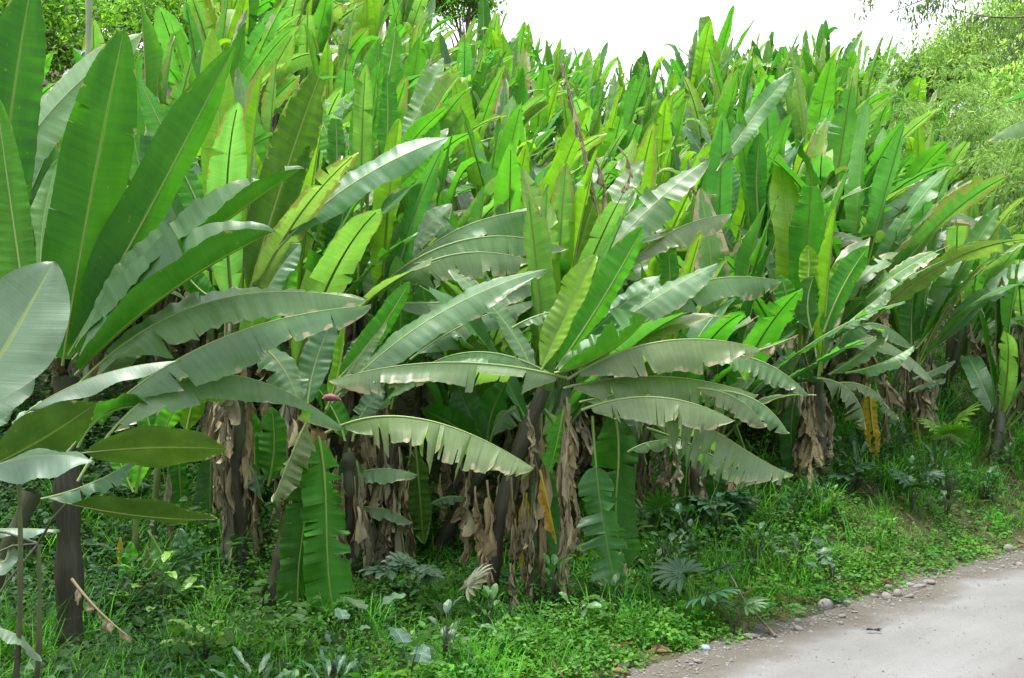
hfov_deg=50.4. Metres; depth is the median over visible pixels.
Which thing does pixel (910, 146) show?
banana plant
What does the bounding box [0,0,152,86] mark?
tree
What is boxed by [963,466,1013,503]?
broadleaf weed
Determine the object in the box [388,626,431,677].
taro plant
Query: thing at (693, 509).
leafy weed
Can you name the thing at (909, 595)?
stone
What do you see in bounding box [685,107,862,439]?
banana plant
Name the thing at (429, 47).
banana plant
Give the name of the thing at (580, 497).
leafy weed
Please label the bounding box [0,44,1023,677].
ground
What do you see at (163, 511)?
broadleaf plant
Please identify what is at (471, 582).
fan palm seedling
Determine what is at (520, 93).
banana plant
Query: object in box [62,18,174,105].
banana plant
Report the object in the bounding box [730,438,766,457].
leafy weed
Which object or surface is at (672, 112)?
banana plant
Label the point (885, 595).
stone
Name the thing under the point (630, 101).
banana plant
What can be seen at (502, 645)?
broadleaf weed
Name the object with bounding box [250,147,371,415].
banana plant
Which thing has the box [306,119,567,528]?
banana plant
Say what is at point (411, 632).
leafy weed
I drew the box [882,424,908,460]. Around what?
leafy weed
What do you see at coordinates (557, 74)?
banana plant
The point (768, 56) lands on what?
banana plant
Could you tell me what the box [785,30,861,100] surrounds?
banana plant
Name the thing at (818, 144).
banana plant
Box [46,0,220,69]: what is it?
tree
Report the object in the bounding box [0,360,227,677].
broadleaf plant
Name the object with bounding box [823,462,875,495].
lobed leaf weed
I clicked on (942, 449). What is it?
leafy weed
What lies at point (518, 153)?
banana plant
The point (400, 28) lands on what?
banana plant
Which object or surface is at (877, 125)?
banana plant
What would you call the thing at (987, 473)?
leafy weed
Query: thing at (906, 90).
banana plant
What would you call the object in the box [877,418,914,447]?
leafy weed
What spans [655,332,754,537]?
banana plant
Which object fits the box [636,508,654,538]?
leafy weed
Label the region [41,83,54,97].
banana plant
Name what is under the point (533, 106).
banana plant
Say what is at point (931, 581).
stone
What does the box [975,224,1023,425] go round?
banana plant
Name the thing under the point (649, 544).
leafy weed
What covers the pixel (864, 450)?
leafy weed
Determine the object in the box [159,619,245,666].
broadleaf weed
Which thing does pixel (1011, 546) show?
stone
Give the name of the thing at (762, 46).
banana plant
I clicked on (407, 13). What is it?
banana plant
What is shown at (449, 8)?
tree
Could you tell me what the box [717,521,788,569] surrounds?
leafy sapling
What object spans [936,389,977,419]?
leafy weed
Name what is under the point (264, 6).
banana plant
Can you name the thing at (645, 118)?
banana plant
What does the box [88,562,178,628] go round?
leafy sapling
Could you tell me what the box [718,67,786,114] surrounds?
banana plant
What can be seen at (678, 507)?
leafy weed
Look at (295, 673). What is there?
leafy weed
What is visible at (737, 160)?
banana plant
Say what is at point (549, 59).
banana plant
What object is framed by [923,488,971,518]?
broadleaf weed
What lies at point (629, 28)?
sky
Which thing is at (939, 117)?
banana plant
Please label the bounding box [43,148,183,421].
banana plant
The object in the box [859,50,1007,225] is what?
bamboo clump
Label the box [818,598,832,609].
stone
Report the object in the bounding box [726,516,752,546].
leafy weed
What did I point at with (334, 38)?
banana plant
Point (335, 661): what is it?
leafy weed
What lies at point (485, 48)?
banana plant
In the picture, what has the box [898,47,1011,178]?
bamboo clump
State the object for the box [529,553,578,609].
leafy weed
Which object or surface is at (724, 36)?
banana plant
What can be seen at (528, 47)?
banana plant
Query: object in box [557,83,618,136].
banana plant
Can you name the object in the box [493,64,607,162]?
banana plant
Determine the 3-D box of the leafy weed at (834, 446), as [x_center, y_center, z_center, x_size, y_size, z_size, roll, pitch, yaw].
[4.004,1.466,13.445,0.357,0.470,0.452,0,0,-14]
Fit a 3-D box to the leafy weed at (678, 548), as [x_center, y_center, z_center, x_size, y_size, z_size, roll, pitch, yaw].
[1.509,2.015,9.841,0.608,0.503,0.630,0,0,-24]
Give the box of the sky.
[1,0,1023,139]
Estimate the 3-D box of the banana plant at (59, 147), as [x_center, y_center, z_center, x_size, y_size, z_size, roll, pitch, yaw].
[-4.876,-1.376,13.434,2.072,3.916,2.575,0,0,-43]
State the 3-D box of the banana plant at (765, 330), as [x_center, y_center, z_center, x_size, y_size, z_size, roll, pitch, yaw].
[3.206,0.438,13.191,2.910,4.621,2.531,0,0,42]
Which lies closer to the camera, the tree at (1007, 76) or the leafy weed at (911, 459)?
the leafy weed at (911, 459)
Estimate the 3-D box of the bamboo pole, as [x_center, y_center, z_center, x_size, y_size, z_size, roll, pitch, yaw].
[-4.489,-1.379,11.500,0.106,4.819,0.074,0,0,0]
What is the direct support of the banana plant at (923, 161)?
on the ground at (404, 400)
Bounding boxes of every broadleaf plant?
[0,261,69,425]
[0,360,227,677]
[0,495,216,677]
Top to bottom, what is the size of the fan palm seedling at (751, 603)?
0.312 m
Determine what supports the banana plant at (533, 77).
on the ground at (404, 400)
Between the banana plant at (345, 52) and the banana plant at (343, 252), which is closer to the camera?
the banana plant at (343, 252)
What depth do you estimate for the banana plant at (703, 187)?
17.13 m
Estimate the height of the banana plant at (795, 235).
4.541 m
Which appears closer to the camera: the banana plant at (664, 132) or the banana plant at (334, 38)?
the banana plant at (664, 132)
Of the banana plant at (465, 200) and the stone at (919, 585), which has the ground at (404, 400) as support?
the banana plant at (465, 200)
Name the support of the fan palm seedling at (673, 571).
on the ground at (404, 400)
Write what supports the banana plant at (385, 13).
on the ground at (404, 400)
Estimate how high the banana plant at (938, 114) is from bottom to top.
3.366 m
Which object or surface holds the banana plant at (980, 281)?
on the ground at (404, 400)
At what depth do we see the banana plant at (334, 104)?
14.00 m
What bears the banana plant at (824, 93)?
on the ground at (404, 400)
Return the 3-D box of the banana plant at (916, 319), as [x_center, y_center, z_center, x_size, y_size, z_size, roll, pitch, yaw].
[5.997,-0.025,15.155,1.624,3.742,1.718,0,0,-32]
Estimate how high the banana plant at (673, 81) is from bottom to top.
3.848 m
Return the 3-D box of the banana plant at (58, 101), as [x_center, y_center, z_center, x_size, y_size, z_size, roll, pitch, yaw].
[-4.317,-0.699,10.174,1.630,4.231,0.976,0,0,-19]
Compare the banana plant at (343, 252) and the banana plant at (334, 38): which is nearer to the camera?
the banana plant at (343, 252)
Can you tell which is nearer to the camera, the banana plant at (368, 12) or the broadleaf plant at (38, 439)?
the broadleaf plant at (38, 439)
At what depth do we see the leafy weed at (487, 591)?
8.31 m
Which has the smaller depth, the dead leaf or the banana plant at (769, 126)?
the dead leaf
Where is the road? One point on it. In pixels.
(874, 657)
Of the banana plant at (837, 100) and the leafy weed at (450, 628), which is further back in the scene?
the banana plant at (837, 100)
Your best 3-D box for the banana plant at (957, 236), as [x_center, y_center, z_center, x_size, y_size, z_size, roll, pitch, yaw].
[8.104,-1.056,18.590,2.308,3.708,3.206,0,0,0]
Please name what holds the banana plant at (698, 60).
on the ground at (404, 400)
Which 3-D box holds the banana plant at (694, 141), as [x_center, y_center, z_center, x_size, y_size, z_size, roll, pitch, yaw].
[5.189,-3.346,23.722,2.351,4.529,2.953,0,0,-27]
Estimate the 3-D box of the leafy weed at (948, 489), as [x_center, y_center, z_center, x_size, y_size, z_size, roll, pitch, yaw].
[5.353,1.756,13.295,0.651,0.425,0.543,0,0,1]
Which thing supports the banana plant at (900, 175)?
on the ground at (404, 400)
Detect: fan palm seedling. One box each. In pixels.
[444,564,491,623]
[635,487,696,541]
[647,556,746,620]
[700,594,769,633]
[889,468,944,508]
[918,401,982,464]
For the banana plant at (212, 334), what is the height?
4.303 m
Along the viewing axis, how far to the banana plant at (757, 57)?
43.16 m
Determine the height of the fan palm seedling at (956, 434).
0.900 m
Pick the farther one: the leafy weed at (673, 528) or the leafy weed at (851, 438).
the leafy weed at (851, 438)
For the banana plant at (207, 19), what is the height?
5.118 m
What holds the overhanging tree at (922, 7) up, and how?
on the ground at (404, 400)
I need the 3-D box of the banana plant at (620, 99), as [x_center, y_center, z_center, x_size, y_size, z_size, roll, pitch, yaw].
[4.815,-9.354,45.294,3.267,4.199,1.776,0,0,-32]
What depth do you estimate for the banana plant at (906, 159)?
20.55 m
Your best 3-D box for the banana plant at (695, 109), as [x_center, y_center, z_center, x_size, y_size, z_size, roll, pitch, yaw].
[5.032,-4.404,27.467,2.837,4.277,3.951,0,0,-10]
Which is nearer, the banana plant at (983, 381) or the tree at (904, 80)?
the banana plant at (983, 381)
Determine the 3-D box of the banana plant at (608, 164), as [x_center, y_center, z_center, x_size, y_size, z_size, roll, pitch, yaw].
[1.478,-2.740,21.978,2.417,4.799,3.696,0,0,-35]
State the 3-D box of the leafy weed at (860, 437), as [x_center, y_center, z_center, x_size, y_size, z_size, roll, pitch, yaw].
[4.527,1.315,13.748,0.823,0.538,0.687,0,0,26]
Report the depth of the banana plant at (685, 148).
30.22 m
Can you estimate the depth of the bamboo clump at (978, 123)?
23.94 m
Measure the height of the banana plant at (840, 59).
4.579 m
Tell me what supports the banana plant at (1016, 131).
on the ground at (404, 400)
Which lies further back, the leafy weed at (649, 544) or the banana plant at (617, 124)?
the banana plant at (617, 124)
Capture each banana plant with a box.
[0,0,45,277]
[0,286,370,588]
[29,33,141,207]
[30,28,303,661]
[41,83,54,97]
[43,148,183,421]
[58,122,200,348]
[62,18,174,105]
[73,2,272,332]
[86,462,194,603]
[114,125,475,553]
[126,30,448,594]
[137,397,189,566]
[138,148,206,374]
[138,374,286,580]
[142,0,333,77]
[145,0,298,59]
[154,0,305,137]
[168,2,337,106]
[168,22,299,123]
[177,146,346,461]
[184,0,278,35]
[241,58,349,342]
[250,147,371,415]
[256,269,547,624]
[258,0,353,126]
[271,156,443,451]
[272,0,363,132]
[277,3,450,114]
[280,0,477,78]
[281,153,505,447]
[288,86,401,369]
[298,0,368,84]
[304,23,382,118]
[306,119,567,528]
[316,383,384,588]
[319,26,461,509]
[327,225,808,611]
[328,0,352,44]
[331,0,389,44]
[336,0,414,44]
[341,0,409,81]
[343,75,477,218]
[343,89,354,133]
[363,256,532,580]
[367,266,536,533]
[385,8,454,51]
[386,26,428,67]
[388,0,460,33]
[394,21,460,168]
[394,62,507,286]
[402,16,512,109]
[402,124,520,418]
[415,110,655,430]
[417,102,603,235]
[419,184,729,567]
[422,383,530,561]
[424,0,481,57]
[426,186,569,482]
[428,202,660,492]
[432,25,486,187]
[439,34,545,198]
[439,93,493,189]
[441,0,533,54]
[446,65,607,209]
[448,63,555,210]
[459,107,648,453]
[471,24,500,86]
[473,67,597,166]
[477,21,583,125]
[481,23,554,112]
[485,45,582,97]
[489,39,594,158]
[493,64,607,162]
[517,139,654,246]
[520,61,791,467]
[524,25,567,98]
[525,254,822,499]
[530,35,600,95]
[530,43,590,159]
[531,80,685,194]
[542,87,657,190]
[546,71,606,133]
[553,57,660,142]
[555,137,614,203]
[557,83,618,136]
[566,46,609,83]
[572,195,690,474]
[573,42,628,115]
[573,59,712,147]
[595,121,768,426]
[599,90,737,193]
[602,59,738,139]
[602,68,657,112]
[614,136,706,201]
[614,230,815,546]
[616,50,677,98]
[616,54,651,122]
[617,65,626,103]
[617,112,934,439]
[621,82,718,155]
[625,196,866,405]
[636,92,689,160]
[637,92,732,180]
[643,187,904,503]
[654,172,774,276]
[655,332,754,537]
[658,59,687,94]
[660,55,738,125]
[663,19,755,159]
[663,122,727,203]
[667,129,868,212]
[675,66,739,167]
[675,114,989,392]
[677,5,776,117]
[682,85,794,170]
[685,54,785,120]
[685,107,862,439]
[700,46,785,162]
[704,36,773,105]
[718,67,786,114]
[718,154,947,473]
[728,67,738,111]
[729,40,789,90]
[732,77,977,365]
[733,34,782,108]
[751,31,799,78]
[757,64,816,115]
[758,107,902,262]
[764,46,946,178]
[764,162,804,278]
[765,99,1023,443]
[769,206,914,500]
[773,30,872,95]
[774,42,799,73]
[777,63,894,162]
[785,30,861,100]
[785,67,906,135]
[788,43,867,101]
[796,20,883,91]
[806,129,908,241]
[812,37,941,160]
[817,44,884,92]
[834,73,884,137]
[849,117,998,344]
[856,43,872,103]
[858,123,983,322]
[858,178,1023,423]
[859,33,899,149]
[861,64,938,163]
[866,76,994,213]
[866,113,960,186]
[869,216,1023,450]
[880,112,986,211]
[886,215,1023,400]
[899,124,1003,256]
[909,105,1002,169]
[930,106,949,132]
[941,168,1023,380]
[942,207,1021,343]
[946,202,1017,383]
[960,256,1023,464]
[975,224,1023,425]
[978,137,1023,206]
[987,90,1023,191]
[996,222,1023,379]
[1011,210,1023,234]
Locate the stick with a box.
[721,559,776,636]
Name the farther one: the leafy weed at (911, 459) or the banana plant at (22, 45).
the leafy weed at (911, 459)
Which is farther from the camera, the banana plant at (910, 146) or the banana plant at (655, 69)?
the banana plant at (655, 69)
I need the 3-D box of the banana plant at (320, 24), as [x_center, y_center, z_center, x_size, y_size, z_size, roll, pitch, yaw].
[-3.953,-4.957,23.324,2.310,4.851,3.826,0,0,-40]
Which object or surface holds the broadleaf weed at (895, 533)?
on the ground at (404, 400)
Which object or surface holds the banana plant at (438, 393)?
on the ground at (404, 400)
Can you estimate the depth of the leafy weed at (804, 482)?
11.88 m
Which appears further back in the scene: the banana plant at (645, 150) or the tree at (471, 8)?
the tree at (471, 8)
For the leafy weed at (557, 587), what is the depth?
9.31 m
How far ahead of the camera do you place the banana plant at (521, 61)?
28.00 m
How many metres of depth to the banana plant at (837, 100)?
34.66 m
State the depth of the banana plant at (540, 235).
10.72 m
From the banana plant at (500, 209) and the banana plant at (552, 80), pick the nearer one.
the banana plant at (500, 209)
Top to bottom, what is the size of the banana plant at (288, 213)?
5.508 m
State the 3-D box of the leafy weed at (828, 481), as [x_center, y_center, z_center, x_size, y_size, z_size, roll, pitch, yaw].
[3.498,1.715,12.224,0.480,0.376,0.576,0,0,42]
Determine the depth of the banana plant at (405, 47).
31.03 m
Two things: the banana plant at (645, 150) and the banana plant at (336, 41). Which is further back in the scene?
the banana plant at (336, 41)
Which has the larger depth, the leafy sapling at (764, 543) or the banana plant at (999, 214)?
the banana plant at (999, 214)
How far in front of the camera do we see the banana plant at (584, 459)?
14.71 m
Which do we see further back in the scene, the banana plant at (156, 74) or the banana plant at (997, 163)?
the banana plant at (997, 163)
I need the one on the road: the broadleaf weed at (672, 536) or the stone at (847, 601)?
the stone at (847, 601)
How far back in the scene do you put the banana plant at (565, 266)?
12.51 m
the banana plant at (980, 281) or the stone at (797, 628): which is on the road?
the stone at (797, 628)
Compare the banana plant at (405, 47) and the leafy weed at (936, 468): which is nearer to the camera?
the leafy weed at (936, 468)
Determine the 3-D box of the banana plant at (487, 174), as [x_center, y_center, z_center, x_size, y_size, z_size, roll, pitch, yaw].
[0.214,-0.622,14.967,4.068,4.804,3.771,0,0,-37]
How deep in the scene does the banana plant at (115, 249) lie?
7.62 m
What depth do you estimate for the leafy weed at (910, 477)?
12.57 m
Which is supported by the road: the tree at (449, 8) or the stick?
the stick
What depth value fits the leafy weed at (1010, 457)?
15.03 m
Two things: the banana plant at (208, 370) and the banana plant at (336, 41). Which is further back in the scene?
the banana plant at (336, 41)
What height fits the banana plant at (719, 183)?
5.054 m
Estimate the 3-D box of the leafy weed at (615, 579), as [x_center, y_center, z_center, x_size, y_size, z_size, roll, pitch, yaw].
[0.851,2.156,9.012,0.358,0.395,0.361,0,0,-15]
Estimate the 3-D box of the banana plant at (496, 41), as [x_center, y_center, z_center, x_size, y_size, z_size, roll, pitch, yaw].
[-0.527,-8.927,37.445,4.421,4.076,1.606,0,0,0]
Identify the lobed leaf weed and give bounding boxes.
[358,551,444,603]
[683,490,759,535]
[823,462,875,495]
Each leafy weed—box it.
[209,646,292,677]
[233,661,276,677]
[283,668,309,677]
[286,647,368,677]
[310,634,351,677]
[331,655,362,677]
[387,640,415,667]
[402,627,417,655]
[425,596,476,669]
[430,621,464,660]
[462,583,518,638]
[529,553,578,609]
[547,577,566,603]
[571,479,586,506]
[596,573,638,620]
[630,537,684,591]
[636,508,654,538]
[644,531,712,585]
[657,503,708,547]
[663,518,680,544]
[664,502,711,537]
[677,516,707,557]
[701,512,728,535]
[703,505,746,548]
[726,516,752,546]
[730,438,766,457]
[734,458,790,495]
[751,524,783,558]
[778,491,805,518]
[780,495,799,531]
[788,476,827,512]
[809,475,848,506]
[825,433,861,468]
[825,484,846,518]
[826,440,890,490]
[826,441,852,470]
[842,422,897,461]
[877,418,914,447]
[879,457,912,478]
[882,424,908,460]
[888,420,919,456]
[900,455,927,483]
[900,475,925,513]
[909,440,974,484]
[923,443,936,464]
[925,464,972,498]
[931,465,945,492]
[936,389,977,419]
[978,470,998,501]
[978,479,1006,501]
[998,441,1022,472]
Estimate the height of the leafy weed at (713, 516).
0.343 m
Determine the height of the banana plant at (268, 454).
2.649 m
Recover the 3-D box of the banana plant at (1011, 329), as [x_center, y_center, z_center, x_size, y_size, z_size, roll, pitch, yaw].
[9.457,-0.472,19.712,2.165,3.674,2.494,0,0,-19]
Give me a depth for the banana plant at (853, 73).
31.31 m
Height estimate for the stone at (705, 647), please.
0.069 m
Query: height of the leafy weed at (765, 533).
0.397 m
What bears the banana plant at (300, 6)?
on the ground at (404, 400)
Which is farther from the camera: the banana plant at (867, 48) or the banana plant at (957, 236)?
the banana plant at (867, 48)
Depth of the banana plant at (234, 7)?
23.44 m
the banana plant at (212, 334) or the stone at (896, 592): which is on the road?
the stone at (896, 592)
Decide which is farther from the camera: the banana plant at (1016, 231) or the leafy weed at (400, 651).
the banana plant at (1016, 231)
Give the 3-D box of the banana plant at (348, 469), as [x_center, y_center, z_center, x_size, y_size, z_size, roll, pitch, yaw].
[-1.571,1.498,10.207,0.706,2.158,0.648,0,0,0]
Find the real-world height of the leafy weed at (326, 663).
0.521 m
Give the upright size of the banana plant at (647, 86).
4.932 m
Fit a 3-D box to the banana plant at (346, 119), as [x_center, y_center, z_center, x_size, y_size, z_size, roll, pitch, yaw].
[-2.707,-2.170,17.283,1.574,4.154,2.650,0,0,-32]
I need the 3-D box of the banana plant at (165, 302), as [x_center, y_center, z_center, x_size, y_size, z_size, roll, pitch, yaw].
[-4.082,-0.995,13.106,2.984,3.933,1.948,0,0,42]
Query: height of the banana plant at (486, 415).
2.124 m
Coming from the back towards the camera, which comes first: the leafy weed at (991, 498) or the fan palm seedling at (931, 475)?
the leafy weed at (991, 498)
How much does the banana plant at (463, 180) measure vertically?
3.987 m
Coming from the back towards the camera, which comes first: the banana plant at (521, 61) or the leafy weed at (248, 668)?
the banana plant at (521, 61)
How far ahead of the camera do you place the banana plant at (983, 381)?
15.47 m
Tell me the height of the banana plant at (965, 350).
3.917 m
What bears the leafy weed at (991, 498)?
on the ground at (404, 400)
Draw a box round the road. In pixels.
[630,551,1023,677]
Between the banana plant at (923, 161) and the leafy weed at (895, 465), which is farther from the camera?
the banana plant at (923, 161)
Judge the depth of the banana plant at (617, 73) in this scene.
38.10 m
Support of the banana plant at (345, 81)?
on the ground at (404, 400)
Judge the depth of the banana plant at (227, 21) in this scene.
19.22 m
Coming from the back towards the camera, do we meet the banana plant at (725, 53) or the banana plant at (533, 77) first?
the banana plant at (725, 53)
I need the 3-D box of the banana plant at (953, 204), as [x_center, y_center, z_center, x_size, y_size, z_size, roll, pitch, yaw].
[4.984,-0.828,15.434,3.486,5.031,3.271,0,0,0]
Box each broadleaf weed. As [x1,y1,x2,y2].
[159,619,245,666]
[476,623,530,660]
[545,592,606,635]
[637,530,695,569]
[771,481,824,511]
[774,532,832,570]
[804,551,860,587]
[879,515,902,536]
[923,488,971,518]
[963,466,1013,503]
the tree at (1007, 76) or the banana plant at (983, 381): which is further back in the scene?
the tree at (1007, 76)
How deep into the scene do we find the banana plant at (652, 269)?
13.35 m
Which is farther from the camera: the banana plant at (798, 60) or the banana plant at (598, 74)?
the banana plant at (598, 74)
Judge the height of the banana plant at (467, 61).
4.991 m
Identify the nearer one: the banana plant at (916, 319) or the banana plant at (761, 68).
the banana plant at (916, 319)
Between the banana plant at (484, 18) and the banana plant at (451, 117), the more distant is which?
the banana plant at (484, 18)
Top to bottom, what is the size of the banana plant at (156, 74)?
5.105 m
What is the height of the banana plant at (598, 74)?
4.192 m
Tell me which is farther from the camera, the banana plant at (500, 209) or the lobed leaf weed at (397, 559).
the banana plant at (500, 209)
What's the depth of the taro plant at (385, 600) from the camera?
8.21 m
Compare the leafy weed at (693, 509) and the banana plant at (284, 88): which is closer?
the leafy weed at (693, 509)
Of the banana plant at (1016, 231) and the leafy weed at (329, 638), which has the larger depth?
the banana plant at (1016, 231)
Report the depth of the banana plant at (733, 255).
14.29 m
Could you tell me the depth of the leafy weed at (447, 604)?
7.44 m
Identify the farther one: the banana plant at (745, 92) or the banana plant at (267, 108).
the banana plant at (745, 92)
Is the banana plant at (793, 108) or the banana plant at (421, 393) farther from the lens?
the banana plant at (793, 108)
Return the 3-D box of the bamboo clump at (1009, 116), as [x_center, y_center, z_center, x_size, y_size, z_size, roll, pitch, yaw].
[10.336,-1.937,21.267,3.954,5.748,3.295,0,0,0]
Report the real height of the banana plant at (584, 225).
6.345 m
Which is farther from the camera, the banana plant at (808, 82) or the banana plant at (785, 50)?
the banana plant at (785, 50)
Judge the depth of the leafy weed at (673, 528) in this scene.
11.26 m
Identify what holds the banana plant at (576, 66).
on the ground at (404, 400)
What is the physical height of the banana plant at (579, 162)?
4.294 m
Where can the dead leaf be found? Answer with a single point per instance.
(877, 629)
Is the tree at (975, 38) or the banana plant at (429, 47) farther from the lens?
the tree at (975, 38)
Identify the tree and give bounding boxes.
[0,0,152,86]
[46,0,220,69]
[384,0,464,38]
[428,0,507,46]
[852,0,1023,74]
[863,27,1013,121]
[887,0,1023,122]
[951,30,1023,137]
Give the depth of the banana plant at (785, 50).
48.18 m
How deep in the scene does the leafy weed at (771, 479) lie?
12.88 m
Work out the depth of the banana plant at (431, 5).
38.70 m
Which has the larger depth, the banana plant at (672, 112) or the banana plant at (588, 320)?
the banana plant at (672, 112)
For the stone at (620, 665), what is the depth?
7.92 m
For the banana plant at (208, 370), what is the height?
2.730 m
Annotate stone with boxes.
[617,663,629,667]
[697,644,710,650]
[743,633,760,637]
[792,618,801,622]
[793,625,804,630]
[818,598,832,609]
[841,598,852,604]
[881,592,891,599]
[892,589,901,596]
[905,594,913,597]
[912,584,925,587]
[927,579,935,584]
[1003,544,1014,551]
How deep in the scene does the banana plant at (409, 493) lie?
10.60 m
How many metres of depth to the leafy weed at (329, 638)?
7.26 m
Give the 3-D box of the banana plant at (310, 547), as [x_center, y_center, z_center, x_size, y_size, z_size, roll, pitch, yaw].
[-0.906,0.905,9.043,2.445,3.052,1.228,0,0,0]
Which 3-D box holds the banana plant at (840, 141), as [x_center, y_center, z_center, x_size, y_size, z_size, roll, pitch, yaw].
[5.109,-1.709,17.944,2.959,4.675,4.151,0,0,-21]
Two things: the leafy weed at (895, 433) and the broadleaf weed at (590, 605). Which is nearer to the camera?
the broadleaf weed at (590, 605)
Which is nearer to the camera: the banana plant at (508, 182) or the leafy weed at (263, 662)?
the leafy weed at (263, 662)
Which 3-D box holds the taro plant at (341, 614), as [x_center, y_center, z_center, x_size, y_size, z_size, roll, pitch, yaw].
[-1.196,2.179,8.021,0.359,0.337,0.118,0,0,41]
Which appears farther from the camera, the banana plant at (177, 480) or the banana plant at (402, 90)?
the banana plant at (402, 90)
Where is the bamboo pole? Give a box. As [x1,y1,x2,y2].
[83,0,91,401]
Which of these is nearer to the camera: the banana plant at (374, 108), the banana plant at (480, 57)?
the banana plant at (374, 108)
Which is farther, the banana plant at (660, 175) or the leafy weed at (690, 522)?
the banana plant at (660, 175)
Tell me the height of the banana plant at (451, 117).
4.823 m
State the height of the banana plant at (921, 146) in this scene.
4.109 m
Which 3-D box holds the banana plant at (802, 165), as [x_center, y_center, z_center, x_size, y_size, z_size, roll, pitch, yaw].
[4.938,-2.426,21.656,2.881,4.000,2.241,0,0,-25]
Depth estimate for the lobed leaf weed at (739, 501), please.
11.39 m
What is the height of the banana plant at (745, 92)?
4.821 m
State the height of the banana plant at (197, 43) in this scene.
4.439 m
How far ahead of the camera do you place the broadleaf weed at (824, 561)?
10.30 m
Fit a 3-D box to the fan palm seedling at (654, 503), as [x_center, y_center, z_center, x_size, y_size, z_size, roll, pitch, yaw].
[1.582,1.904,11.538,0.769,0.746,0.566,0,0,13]
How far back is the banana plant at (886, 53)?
45.22 m
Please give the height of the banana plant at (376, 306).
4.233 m
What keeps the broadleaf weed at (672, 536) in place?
on the ground at (404, 400)
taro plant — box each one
[335,607,370,648]
[344,592,405,644]
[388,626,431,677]
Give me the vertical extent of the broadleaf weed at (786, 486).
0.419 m
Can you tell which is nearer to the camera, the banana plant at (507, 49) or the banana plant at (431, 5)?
the banana plant at (507, 49)
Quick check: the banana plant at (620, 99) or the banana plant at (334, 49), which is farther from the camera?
the banana plant at (620, 99)
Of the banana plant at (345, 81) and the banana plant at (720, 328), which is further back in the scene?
the banana plant at (345, 81)
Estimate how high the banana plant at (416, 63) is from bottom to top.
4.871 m
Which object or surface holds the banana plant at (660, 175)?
on the ground at (404, 400)
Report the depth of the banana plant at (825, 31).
43.79 m
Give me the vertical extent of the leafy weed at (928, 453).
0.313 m
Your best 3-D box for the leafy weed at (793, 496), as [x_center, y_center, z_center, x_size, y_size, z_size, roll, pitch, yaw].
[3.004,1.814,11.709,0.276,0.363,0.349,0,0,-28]
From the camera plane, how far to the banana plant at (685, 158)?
20.48 m
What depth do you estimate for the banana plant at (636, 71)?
35.27 m
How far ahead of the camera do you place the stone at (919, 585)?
10.43 m
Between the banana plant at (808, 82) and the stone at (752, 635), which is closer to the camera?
the stone at (752, 635)
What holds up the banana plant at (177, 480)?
on the ground at (404, 400)
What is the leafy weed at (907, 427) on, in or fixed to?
on the ground at (404, 400)
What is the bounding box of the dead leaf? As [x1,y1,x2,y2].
[866,628,881,631]
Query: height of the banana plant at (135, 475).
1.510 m
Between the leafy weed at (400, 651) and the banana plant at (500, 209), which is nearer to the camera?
the leafy weed at (400, 651)
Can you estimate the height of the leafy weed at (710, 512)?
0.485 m
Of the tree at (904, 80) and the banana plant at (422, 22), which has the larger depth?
the tree at (904, 80)
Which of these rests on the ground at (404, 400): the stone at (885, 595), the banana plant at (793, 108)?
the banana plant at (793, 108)
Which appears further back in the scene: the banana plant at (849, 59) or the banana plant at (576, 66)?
the banana plant at (576, 66)
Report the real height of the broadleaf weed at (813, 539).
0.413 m
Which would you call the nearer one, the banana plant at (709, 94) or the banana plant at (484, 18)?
the banana plant at (709, 94)
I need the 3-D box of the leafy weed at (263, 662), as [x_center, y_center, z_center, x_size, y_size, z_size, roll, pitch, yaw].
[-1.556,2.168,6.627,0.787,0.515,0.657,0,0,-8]
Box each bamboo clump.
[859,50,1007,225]
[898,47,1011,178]
[906,56,1023,233]
[955,101,1023,242]
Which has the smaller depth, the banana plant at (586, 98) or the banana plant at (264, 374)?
the banana plant at (264, 374)
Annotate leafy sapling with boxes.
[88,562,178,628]
[107,550,210,615]
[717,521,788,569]
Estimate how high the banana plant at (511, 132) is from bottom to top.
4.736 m
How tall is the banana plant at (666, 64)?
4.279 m
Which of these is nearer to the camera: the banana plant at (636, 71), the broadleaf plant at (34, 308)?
the broadleaf plant at (34, 308)
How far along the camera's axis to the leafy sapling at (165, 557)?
8.60 m
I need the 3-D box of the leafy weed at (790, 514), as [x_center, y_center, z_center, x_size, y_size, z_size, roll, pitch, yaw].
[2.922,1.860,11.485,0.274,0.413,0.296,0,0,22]
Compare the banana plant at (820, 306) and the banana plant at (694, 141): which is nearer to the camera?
the banana plant at (820, 306)
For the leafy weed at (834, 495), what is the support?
on the ground at (404, 400)
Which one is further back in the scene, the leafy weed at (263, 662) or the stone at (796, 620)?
the stone at (796, 620)
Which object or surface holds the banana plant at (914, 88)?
on the ground at (404, 400)
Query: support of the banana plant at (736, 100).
on the ground at (404, 400)
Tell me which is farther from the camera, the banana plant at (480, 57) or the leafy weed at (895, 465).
the banana plant at (480, 57)
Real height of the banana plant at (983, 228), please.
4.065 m
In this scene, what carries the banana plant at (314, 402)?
on the ground at (404, 400)

